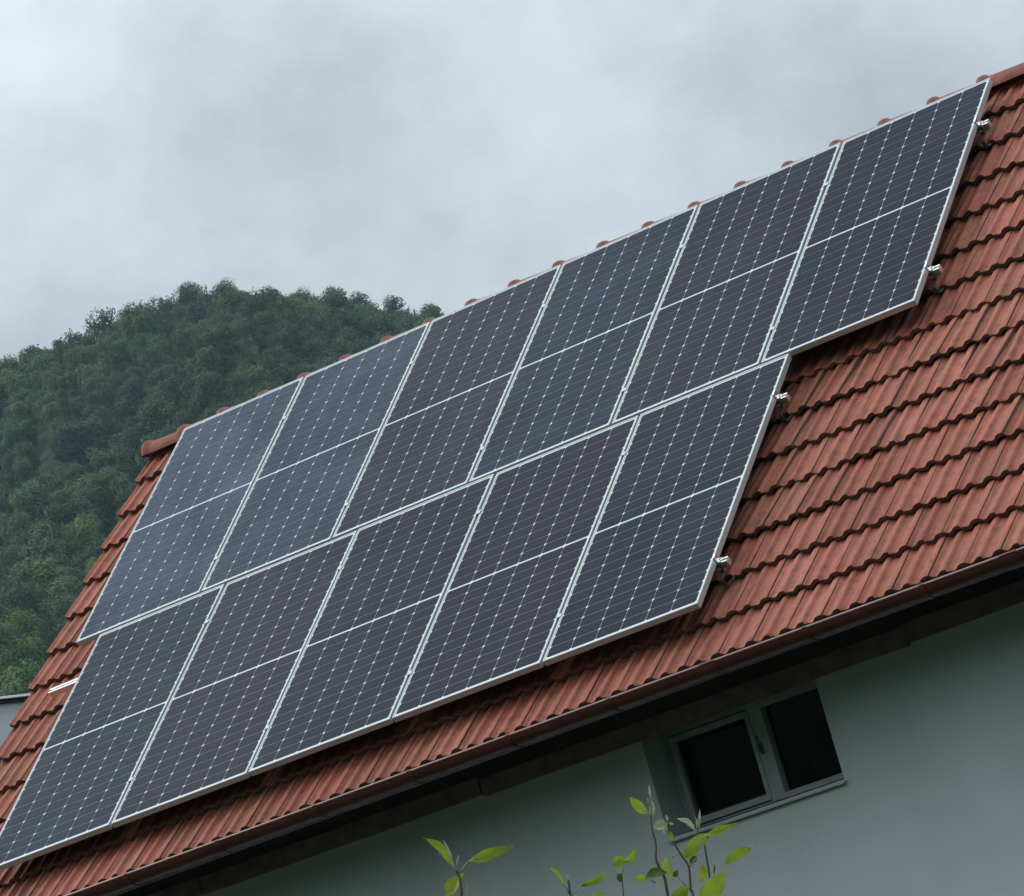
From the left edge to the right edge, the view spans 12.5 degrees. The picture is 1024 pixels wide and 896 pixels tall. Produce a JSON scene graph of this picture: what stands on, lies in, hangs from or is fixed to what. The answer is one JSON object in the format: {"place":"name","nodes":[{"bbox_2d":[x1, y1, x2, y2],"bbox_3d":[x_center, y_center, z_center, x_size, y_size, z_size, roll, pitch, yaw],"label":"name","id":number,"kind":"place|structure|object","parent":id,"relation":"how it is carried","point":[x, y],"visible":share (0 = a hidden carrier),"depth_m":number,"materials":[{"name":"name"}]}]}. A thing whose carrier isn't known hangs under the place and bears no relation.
{"place":"outdoors","nodes":[
{"label":"outdoors","id":0,"kind":"place"},
{"bbox_2d":[0,693,30,761],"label":"neighbour building","id":1,"kind":"structure","parent":0,"point":[10,706],"depth_m":37.14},
{"bbox_2d":[0,339,306,661],"bbox_3d":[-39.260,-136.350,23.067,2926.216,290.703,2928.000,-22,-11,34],"label":"ground","id":2,"kind":"structure","parent":0,"point":[48,462],"depth_m":897.63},
{"bbox_2d":[0,480,16,517],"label":"broadleaf tree","id":3,"kind":"object","parent":2,"relation":"on","point":[5,486],"visible":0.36,"depth_m":857.48,"materials":[{"name":"green plant"}]},
{"bbox_2d":[1,451,18,490],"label":"broadleaf tree","id":4,"kind":"object","parent":2,"relation":"on","point":[8,462],"visible":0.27,"depth_m":871.05,"materials":[{"name":"green plant"}]},
{"bbox_2d":[0,542,24,580],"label":"broadleaf tree","id":5,"kind":"object","parent":2,"relation":"on","point":[11,556],"visible":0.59,"depth_m":802.96,"materials":[{"name":"green plant"}]},
{"bbox_2d":[0,424,25,452],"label":"broadleaf tree","id":6,"kind":"object","parent":2,"relation":"on","point":[12,435],"visible":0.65,"depth_m":901.45,"materials":[{"name":"green plant"}]},
{"bbox_2d":[0,520,26,567],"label":"broadleaf tree","id":7,"kind":"object","parent":2,"relation":"on","point":[6,530],"visible":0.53,"depth_m":817.39,"materials":[{"name":"green plant"}]},
{"bbox_2d":[0,663,34,687],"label":"broadleaf tree","id":8,"kind":"object","parent":2,"relation":"on","point":[5,677],"visible":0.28,"depth_m":712.52,"materials":[{"name":"green plant"}]},
{"bbox_2d":[0,578,37,630],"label":"broadleaf tree","id":9,"kind":"object","parent":2,"relation":"on","point":[14,595],"visible":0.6,"depth_m":767.79,"materials":[{"name":"green plant"}]},
{"bbox_2d":[0,617,38,688],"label":"broadleaf tree","id":10,"kind":"object","parent":2,"relation":"on","point":[9,638],"visible":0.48,"depth_m":725.24,"materials":[{"name":"green plant"}]},
{"bbox_2d":[5,509,35,561],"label":"broadleaf tree","id":11,"kind":"object","parent":2,"relation":"on","point":[19,523],"visible":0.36,"depth_m":812.93,"materials":[{"name":"green plant"}]},
{"bbox_2d":[9,400,34,435],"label":"broadleaf tree","id":12,"kind":"object","parent":2,"relation":"on","point":[19,411],"visible":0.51,"depth_m":925.54,"materials":[{"name":"green plant"}]},
{"bbox_2d":[8,388,35,420],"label":"broadleaf tree","id":13,"kind":"object","parent":2,"relation":"on","point":[21,396],"visible":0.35,"depth_m":945.64,"materials":[{"name":"green plant"}]},
{"bbox_2d":[0,606,48,668],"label":"broadleaf tree","id":14,"kind":"object","parent":2,"relation":"on","point":[21,621],"visible":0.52,"depth_m":728.48,"materials":[{"name":"green plant"}]},
{"bbox_2d":[9,458,39,487],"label":"broadleaf tree","id":15,"kind":"object","parent":2,"relation":"on","point":[25,474],"visible":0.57,"depth_m":858.57,"materials":[{"name":"green plant"}]},
{"bbox_2d":[11,439,39,471],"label":"broadleaf tree","id":16,"kind":"object","parent":2,"relation":"on","point":[24,451],"visible":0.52,"depth_m":867.89,"materials":[{"name":"green plant"}]},
{"bbox_2d":[4,551,48,610],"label":"broadleaf tree","id":17,"kind":"object","parent":2,"relation":"on","point":[25,571],"visible":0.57,"depth_m":777.48,"materials":[{"name":"green plant"}]},
{"bbox_2d":[19,417,38,446],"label":"broadleaf tree","id":18,"kind":"object","parent":2,"relation":"on","point":[26,424],"visible":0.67,"depth_m":911.81,"materials":[{"name":"green plant"}]},
{"bbox_2d":[6,479,51,521],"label":"broadleaf tree","id":19,"kind":"object","parent":2,"relation":"on","point":[30,486],"visible":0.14,"depth_m":834.77,"materials":[{"name":"green plant"}]},
{"bbox_2d":[9,484,57,524],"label":"broadleaf tree","id":20,"kind":"object","parent":2,"relation":"on","point":[34,504],"visible":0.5,"depth_m":818.23,"materials":[{"name":"green plant"}]},
{"bbox_2d":[23,390,45,428],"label":"broadleaf tree","id":21,"kind":"object","parent":2,"relation":"on","point":[36,419],"visible":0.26,"depth_m":923.88,"materials":[{"name":"green plant"}]},
{"bbox_2d":[26,587,52,629],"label":"broadleaf tree","id":22,"kind":"object","parent":2,"relation":"on","point":[42,597],"visible":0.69,"depth_m":771.03,"materials":[{"name":"green plant"}]},
{"bbox_2d":[18,519,67,561],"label":"broadleaf tree","id":23,"kind":"object","parent":2,"relation":"on","point":[43,530],"visible":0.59,"depth_m":798.48,"materials":[{"name":"green plant"}]},
{"bbox_2d":[32,470,62,505],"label":"broadleaf tree","id":24,"kind":"object","parent":2,"relation":"on","point":[51,486],"visible":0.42,"depth_m":843.24,"materials":[{"name":"green plant"}]},
{"bbox_2d":[28,557,67,611],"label":"broadleaf tree","id":25,"kind":"object","parent":2,"relation":"on","point":[47,574],"visible":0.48,"depth_m":772.04,"materials":[{"name":"green plant"}]},
{"bbox_2d":[35,389,60,426],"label":"broadleaf tree","id":26,"kind":"object","parent":2,"relation":"on","point":[45,399],"visible":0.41,"depth_m":906.05,"materials":[{"name":"green plant"}]},
{"bbox_2d":[37,365,68,391],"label":"broadleaf tree","id":27,"kind":"object","parent":2,"relation":"on","point":[58,371],"visible":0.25,"depth_m":940.48,"materials":[{"name":"green plant"}]},
{"bbox_2d":[35,536,73,572],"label":"broadleaf tree","id":28,"kind":"object","parent":2,"relation":"on","point":[55,551],"visible":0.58,"depth_m":795.65,"materials":[{"name":"green plant"}]},
{"bbox_2d":[41,371,68,401],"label":"broadleaf tree","id":29,"kind":"object","parent":2,"relation":"on","point":[53,382],"visible":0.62,"depth_m":928.16,"materials":[{"name":"green plant"}]},
{"bbox_2d":[32,503,79,566],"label":"broadleaf tree","id":30,"kind":"object","parent":2,"relation":"on","point":[58,516],"visible":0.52,"depth_m":807.60,"materials":[{"name":"green plant"}]},
{"bbox_2d":[41,401,72,443],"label":"broadleaf tree","id":31,"kind":"object","parent":2,"relation":"on","point":[51,411],"visible":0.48,"depth_m":885.12,"materials":[{"name":"green plant"}]},
{"bbox_2d":[47,416,69,462],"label":"broadleaf tree","id":32,"kind":"object","parent":2,"relation":"on","point":[52,426],"visible":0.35,"depth_m":874.17,"materials":[{"name":"green plant"}]},
{"bbox_2d":[39,574,83,634],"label":"broadleaf tree","id":33,"kind":"object","parent":2,"relation":"on","point":[64,585],"visible":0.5,"depth_m":764.89,"materials":[{"name":"green plant"}]},
{"bbox_2d":[50,487,77,538],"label":"broadleaf tree","id":34,"kind":"object","parent":2,"relation":"on","point":[61,497],"visible":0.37,"depth_m":820.69,"materials":[{"name":"green plant"}]},
{"bbox_2d":[54,396,74,422],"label":"broadleaf tree","id":35,"kind":"object","parent":2,"relation":"on","point":[68,410],"visible":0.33,"depth_m":901.52,"materials":[{"name":"green plant"}]},
{"bbox_2d":[53,419,89,471],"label":"broadleaf tree","id":36,"kind":"object","parent":2,"relation":"on","point":[65,438],"visible":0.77,"depth_m":857.69,"materials":[{"name":"green plant"}]},
{"bbox_2d":[57,565,85,592],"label":"broadleaf tree","id":37,"kind":"object","parent":2,"relation":"on","point":[68,570],"visible":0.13,"depth_m":783.92,"materials":[{"name":"green plant"}]},
{"bbox_2d":[54,463,91,490],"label":"broadleaf tree","id":38,"kind":"object","parent":2,"relation":"on","point":[75,473],"visible":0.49,"depth_m":840.61,"materials":[{"name":"green plant"}]},
{"bbox_2d":[65,371,82,396],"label":"broadleaf tree","id":39,"kind":"object","parent":2,"relation":"on","point":[72,378],"visible":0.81,"depth_m":928.49,"materials":[{"name":"green plant"}]},
{"bbox_2d":[62,344,88,372],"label":"broadleaf tree","id":40,"kind":"object","parent":2,"relation":"on","point":[70,355],"visible":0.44,"depth_m":952.22,"materials":[{"name":"green plant"}]},
{"bbox_2d":[68,394,85,420],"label":"broadleaf tree","id":41,"kind":"object","parent":2,"relation":"on","point":[77,404],"visible":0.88,"depth_m":904.18,"materials":[{"name":"green plant"}]},
{"bbox_2d":[58,511,104,556],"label":"broadleaf tree","id":42,"kind":"object","parent":2,"relation":"on","point":[85,530],"visible":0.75,"depth_m":800.19,"materials":[{"name":"green plant"}]},
{"bbox_2d":[62,494,104,543],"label":"broadleaf tree","id":43,"kind":"object","parent":2,"relation":"on","point":[77,508],"visible":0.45,"depth_m":808.62,"materials":[{"name":"green plant"}]},
{"bbox_2d":[71,546,97,577],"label":"broadleaf tree","id":44,"kind":"object","parent":2,"relation":"on","point":[80,562],"visible":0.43,"depth_m":789.23,"materials":[{"name":"green plant"}]},
{"bbox_2d":[76,348,98,367],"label":"broadleaf tree","id":45,"kind":"object","parent":2,"relation":"on","point":[84,356],"visible":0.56,"depth_m":942.85,"materials":[{"name":"green plant"}]},
{"bbox_2d":[68,415,110,462],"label":"broadleaf tree","id":46,"kind":"object","parent":2,"relation":"on","point":[97,435],"visible":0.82,"depth_m":860.95,"materials":[{"name":"green plant"}]},
{"bbox_2d":[70,484,110,536],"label":"broadleaf tree","id":47,"kind":"object","parent":2,"relation":"on","point":[95,499],"visible":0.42,"depth_m":816.66,"materials":[{"name":"green plant"}]},
{"bbox_2d":[79,333,102,367],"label":"broadleaf tree","id":48,"kind":"object","parent":2,"relation":"on","point":[89,341],"visible":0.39,"depth_m":963.28,"materials":[{"name":"green plant"}]},
{"bbox_2d":[69,471,114,526],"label":"broadleaf tree","id":49,"kind":"object","parent":2,"relation":"on","point":[84,484],"visible":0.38,"depth_m":825.47,"materials":[{"name":"green plant"}]},
{"bbox_2d":[75,362,108,392],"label":"broadleaf tree","id":50,"kind":"object","parent":2,"relation":"on","point":[81,370],"visible":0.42,"depth_m":922.46,"materials":[{"name":"green plant"}]},
{"bbox_2d":[81,389,107,417],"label":"broadleaf tree","id":51,"kind":"object","parent":2,"relation":"on","point":[94,401],"visible":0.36,"depth_m":886.90,"materials":[{"name":"green plant"}]},
{"bbox_2d":[79,379,111,411],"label":"broadleaf tree","id":52,"kind":"object","parent":2,"relation":"on","point":[92,385],"visible":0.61,"depth_m":894.47,"materials":[{"name":"green plant"}]},
{"bbox_2d":[84,311,110,340],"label":"broadleaf tree","id":53,"kind":"object","parent":2,"relation":"on","point":[94,326],"visible":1,"depth_m":999.67,"materials":[{"name":"green plant"}]},
{"bbox_2d":[91,307,117,331],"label":"broadleaf tree","id":54,"kind":"object","parent":2,"relation":"on","point":[107,317],"visible":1,"depth_m":1001.37,"materials":[{"name":"green plant"}]},
{"bbox_2d":[97,349,115,373],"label":"broadleaf tree","id":55,"kind":"object","parent":2,"relation":"on","point":[104,357],"visible":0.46,"depth_m":939.21,"materials":[{"name":"green plant"}]},
{"bbox_2d":[86,467,128,516],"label":"broadleaf tree","id":56,"kind":"object","parent":2,"relation":"on","point":[110,475],"visible":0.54,"depth_m":824.94,"materials":[{"name":"green plant"}]},
{"bbox_2d":[88,452,139,488],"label":"broadleaf tree","id":57,"kind":"object","parent":2,"relation":"on","point":[102,462],"visible":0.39,"depth_m":838.55,"materials":[{"name":"green plant"}]},
{"bbox_2d":[96,440,139,493],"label":"broadleaf tree","id":58,"kind":"object","parent":2,"relation":"on","point":[115,449],"visible":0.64,"depth_m":839.83,"materials":[{"name":"green plant"}]},
{"bbox_2d":[108,338,133,374],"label":"broadleaf tree","id":59,"kind":"object","parent":2,"relation":"on","point":[118,348],"visible":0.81,"depth_m":943.75,"materials":[{"name":"green plant"}]},
{"bbox_2d":[107,425,142,476],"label":"broadleaf tree","id":60,"kind":"object","parent":2,"relation":"on","point":[130,438],"visible":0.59,"depth_m":846.57,"materials":[{"name":"green plant"}]},
{"bbox_2d":[113,399,141,429],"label":"broadleaf tree","id":61,"kind":"object","parent":2,"relation":"on","point":[126,410],"visible":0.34,"depth_m":870.62,"materials":[{"name":"green plant"}]},
{"bbox_2d":[114,377,141,420],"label":"broadleaf tree","id":62,"kind":"object","parent":2,"relation":"on","point":[132,393],"visible":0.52,"depth_m":883.11,"materials":[{"name":"green plant"}]},
{"bbox_2d":[136,389,170,423],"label":"broadleaf tree","id":63,"kind":"object","parent":2,"relation":"on","point":[158,394],"visible":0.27,"depth_m":862.14,"materials":[{"name":"green plant"}]},
{"bbox_2d":[139,400,168,436],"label":"broadleaf tree","id":64,"kind":"object","parent":2,"relation":"on","point":[153,422],"visible":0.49,"depth_m":847.30,"materials":[{"name":"green plant"}]},
{"bbox_2d":[139,344,168,386],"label":"broadleaf tree","id":65,"kind":"object","parent":2,"relation":"on","point":[154,355],"visible":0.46,"depth_m":914.37,"materials":[{"name":"green plant"}]},
{"bbox_2d":[147,366,173,384],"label":"broadleaf tree","id":66,"kind":"object","parent":2,"relation":"on","point":[161,375],"visible":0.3,"depth_m":887.24,"materials":[{"name":"green plant"}]},
{"bbox_2d":[149,332,174,358],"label":"broadleaf tree","id":67,"kind":"object","parent":2,"relation":"on","point":[165,348],"visible":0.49,"depth_m":945.61,"materials":[{"name":"green plant"}]},
{"bbox_2d":[154,372,187,407],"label":"broadleaf tree","id":68,"kind":"object","parent":2,"relation":"on","point":[172,386],"visible":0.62,"depth_m":870.66,"materials":[{"name":"green plant"}]},
{"bbox_2d":[160,399,197,433],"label":"broadleaf tree","id":69,"kind":"object","parent":2,"relation":"on","point":[176,414],"visible":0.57,"depth_m":843.72,"materials":[{"name":"green plant"}]},
{"bbox_2d":[170,326,198,362],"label":"broadleaf tree","id":70,"kind":"object","parent":2,"relation":"on","point":[180,340],"visible":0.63,"depth_m":920.03,"materials":[{"name":"green plant"}]},
{"bbox_2d":[190,368,230,418],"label":"broadleaf tree","id":71,"kind":"object","parent":2,"relation":"on","point":[210,389],"visible":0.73,"depth_m":826.27,"materials":[{"name":"green plant"}]},
{"bbox_2d":[191,346,231,389],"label":"broadleaf tree","id":72,"kind":"object","parent":2,"relation":"on","point":[212,365],"visible":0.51,"depth_m":855.51,"materials":[{"name":"green plant"}]},
{"bbox_2d":[196,329,230,377],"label":"broadleaf tree","id":73,"kind":"object","parent":2,"relation":"on","point":[208,336],"visible":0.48,"depth_m":873.99,"materials":[{"name":"green plant"}]},
{"bbox_2d":[0,277,443,694],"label":"wood","id":74,"kind":"object","parent":2,"relation":"on","point":[336,323],"visible":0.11,"depth_m":971.29,"materials":[{"name":"plant"}]},
{"bbox_2d":[204,322,243,380],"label":"broadleaf tree","id":75,"kind":"object","parent":2,"relation":"on","point":[226,336],"visible":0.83,"depth_m":873.49,"materials":[{"name":"green plant"}]},
{"bbox_2d":[231,335,259,366],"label":"broadleaf tree","id":76,"kind":"object","parent":2,"relation":"on","point":[246,349],"visible":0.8,"depth_m":876.93,"materials":[{"name":"green plant"}]},
{"bbox_2d":[236,362,270,394],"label":"broadleaf tree","id":77,"kind":"object","parent":2,"relation":"on","point":[258,377],"visible":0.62,"depth_m":844.69,"materials":[{"name":"green plant"}]},
{"bbox_2d":[254,326,271,356],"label":"broadleaf tree","id":78,"kind":"object","parent":2,"relation":"on","point":[261,339],"visible":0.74,"depth_m":922.19,"materials":[{"name":"green plant"}]},
{"bbox_2d":[251,308,278,336],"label":"broadleaf tree","id":79,"kind":"object","parent":2,"relation":"on","point":[263,319],"visible":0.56,"depth_m":933.42,"materials":[{"name":"green plant"}]},
{"bbox_2d":[259,344,286,365],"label":"broadleaf tree","id":80,"kind":"object","parent":2,"relation":"on","point":[274,351],"visible":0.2,"depth_m":882.68,"materials":[{"name":"green plant"}]},
{"bbox_2d":[255,353,295,385],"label":"broadleaf tree","id":81,"kind":"object","parent":2,"relation":"on","point":[281,373],"visible":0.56,"depth_m":869.91,"materials":[{"name":"green plant"}]},
{"bbox_2d":[276,321,299,357],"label":"broadleaf tree","id":82,"kind":"object","parent":2,"relation":"on","point":[282,327],"visible":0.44,"depth_m":946.47,"materials":[{"name":"green plant"}]},
{"bbox_2d":[0,62,1023,895],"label":"house","id":83,"kind":"structure","parent":2,"relation":"on","point":[822,694],"depth_m":24.86,"materials":[{"name":"clay tile"},{"name":"painted plaster"},{"name":"brown stained wood"}]},
{"bbox_2d":[48,390,792,696],"bbox_3d":[-0.637,0.641,26.980,5.630,0.181,0.144,-22,-11,34],"label":"mounting rail","id":84,"kind":"object","parent":83,"relation":"attached to","point":[782,399],"visible":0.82,"depth_m":26.00,"materials":[{"name":"metal"}]},
{"bbox_2d":[111,530,356,827],"bbox_3d":[-1.584,1.320,26.971,1.038,0.037,2.094,-22,29,34],"label":"solar panel","id":85,"kind":"object","parent":84,"relation":"attached to","point":[217,718],"visible":1,"depth_m":26.91,"materials":[{"name":"glass"}]},
{"bbox_2d":[392,415,638,722],"bbox_3d":[0.039,0.652,25.791,1.038,0.037,2.094,-22,29,34],"label":"solar panel","id":86,"kind":"object","parent":84,"relation":"on","point":[500,609],"visible":1,"depth_m":25.73,"materials":[{"name":"glass"}]},
{"bbox_2d":[128,554,735,782],"bbox_3d":[-0.916,1.470,25.919,5.395,0.181,0.144,-22,-11,34],"label":"mounting rail","id":87,"kind":"object","parent":83,"relation":"attached to","point":[724,562],"visible":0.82,"depth_m":24.41,"materials":[{"name":"metal"}]},
{"bbox_2d":[0,584,225,870],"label":"solar panel","id":88,"kind":"object","parent":87,"relation":"attached to","point":[86,765],"visible":1,"depth_m":27.51,"materials":[{"name":"glass"}]},
{"bbox_2d":[248,474,494,775],"bbox_3d":[-0.774,0.985,26.381,1.038,0.035,2.094,-22,29,34],"label":"solar panel","id":89,"kind":"object","parent":87,"relation":"attached to","point":[362,649],"visible":1,"depth_m":26.32,"materials":[{"name":"glass"}]},
{"bbox_2d":[542,354,791,665],"bbox_3d":[0.850,0.318,25.200,1.038,0.036,2.094,-22,29,34],"label":"solar panel","id":90,"kind":"object","parent":87,"relation":"attached to","point":[660,533],"visible":1,"depth_m":25.13,"materials":[{"name":"glass"}]},
{"bbox_2d":[214,262,944,560],"bbox_3d":[-0.114,0.070,27.229,6.435,0.181,0.144,-22,-11,34],"label":"mounting rail","id":91,"kind":"object","parent":83,"relation":"attached to","point":[936,270],"visible":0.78,"depth_m":25.43,"materials":[{"name":"metal"}]},
{"bbox_2d":[201,322,430,592],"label":"solar panel","id":92,"kind":"object","parent":91,"relation":"attached to","point":[309,473],"visible":1,"depth_m":28.58,"materials":[{"name":"glass"}]},
{"bbox_2d":[612,142,841,424],"bbox_3d":[1.252,-0.951,26.857,1.038,0.037,2.094,-22,29,34],"label":"solar panel","id":93,"kind":"object","parent":91,"relation":"attached to","point":[721,304],"visible":1,"depth_m":26.80,"materials":[{"name":"glass"}]},
{"bbox_2d":[761,78,992,363],"bbox_3d":[2.065,-1.284,26.266,1.038,0.035,2.094,-22,29,34],"label":"solar panel","id":94,"kind":"object","parent":91,"relation":"attached to","point":[873,239],"visible":1,"depth_m":26.20,"materials":[{"name":"glass"}]},
{"bbox_2d":[282,118,992,420],"bbox_3d":[0.251,-0.790,28.217,6.435,0.181,0.144,-22,-11,34],"label":"mounting rail","id":95,"kind":"object","parent":83,"relation":"attached to","point":[983,126],"visible":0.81,"depth_m":26.42,"materials":[{"name":"metal"}]},
{"bbox_2d":[76,377,304,645],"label":"solar panel","id":96,"kind":"object","parent":95,"relation":"attached to","point":[173,547],"visible":1,"depth_m":29.17,"materials":[{"name":"glass"}]},
{"bbox_2d":[332,264,561,538],"bbox_3d":[-0.372,-0.284,28.038,1.038,0.037,2.094,-22,29,34],"label":"solar panel","id":97,"kind":"object","parent":95,"relation":"on","point":[441,419],"visible":1,"depth_m":27.99,"materials":[{"name":"glass"}]},
{"bbox_2d":[469,204,698,482],"bbox_3d":[0.440,-0.618,27.447,1.038,0.035,2.094,-22,29,34],"label":"solar panel","id":98,"kind":"object","parent":95,"relation":"on","point":[570,381],"visible":1,"depth_m":27.40,"materials":[{"name":"glass"}]},
{"bbox_2d":[661,679,846,842],"bbox_3d":[1.284,1.634,24.823,1.173,0.616,0.300,-22,-11,34],"label":"window","id":99,"kind":"structure","parent":83,"relation":"in","point":[756,715],"depth_m":24.91,"materials":[{"name":"glass"}]},
{"bbox_2d":[423,786,752,895],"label":"young fruit tree","id":100,"kind":"object","parent":2,"relation":"on","point":[713,885],"visible":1,"depth_m":7.42,"materials":[{"name":"green plant"}]},
{"bbox_2d":[0,0,1023,381],"label":"sky","id":101,"kind":"structure","parent":0,"point":[445,154],"materials":[{"name":"grey"}]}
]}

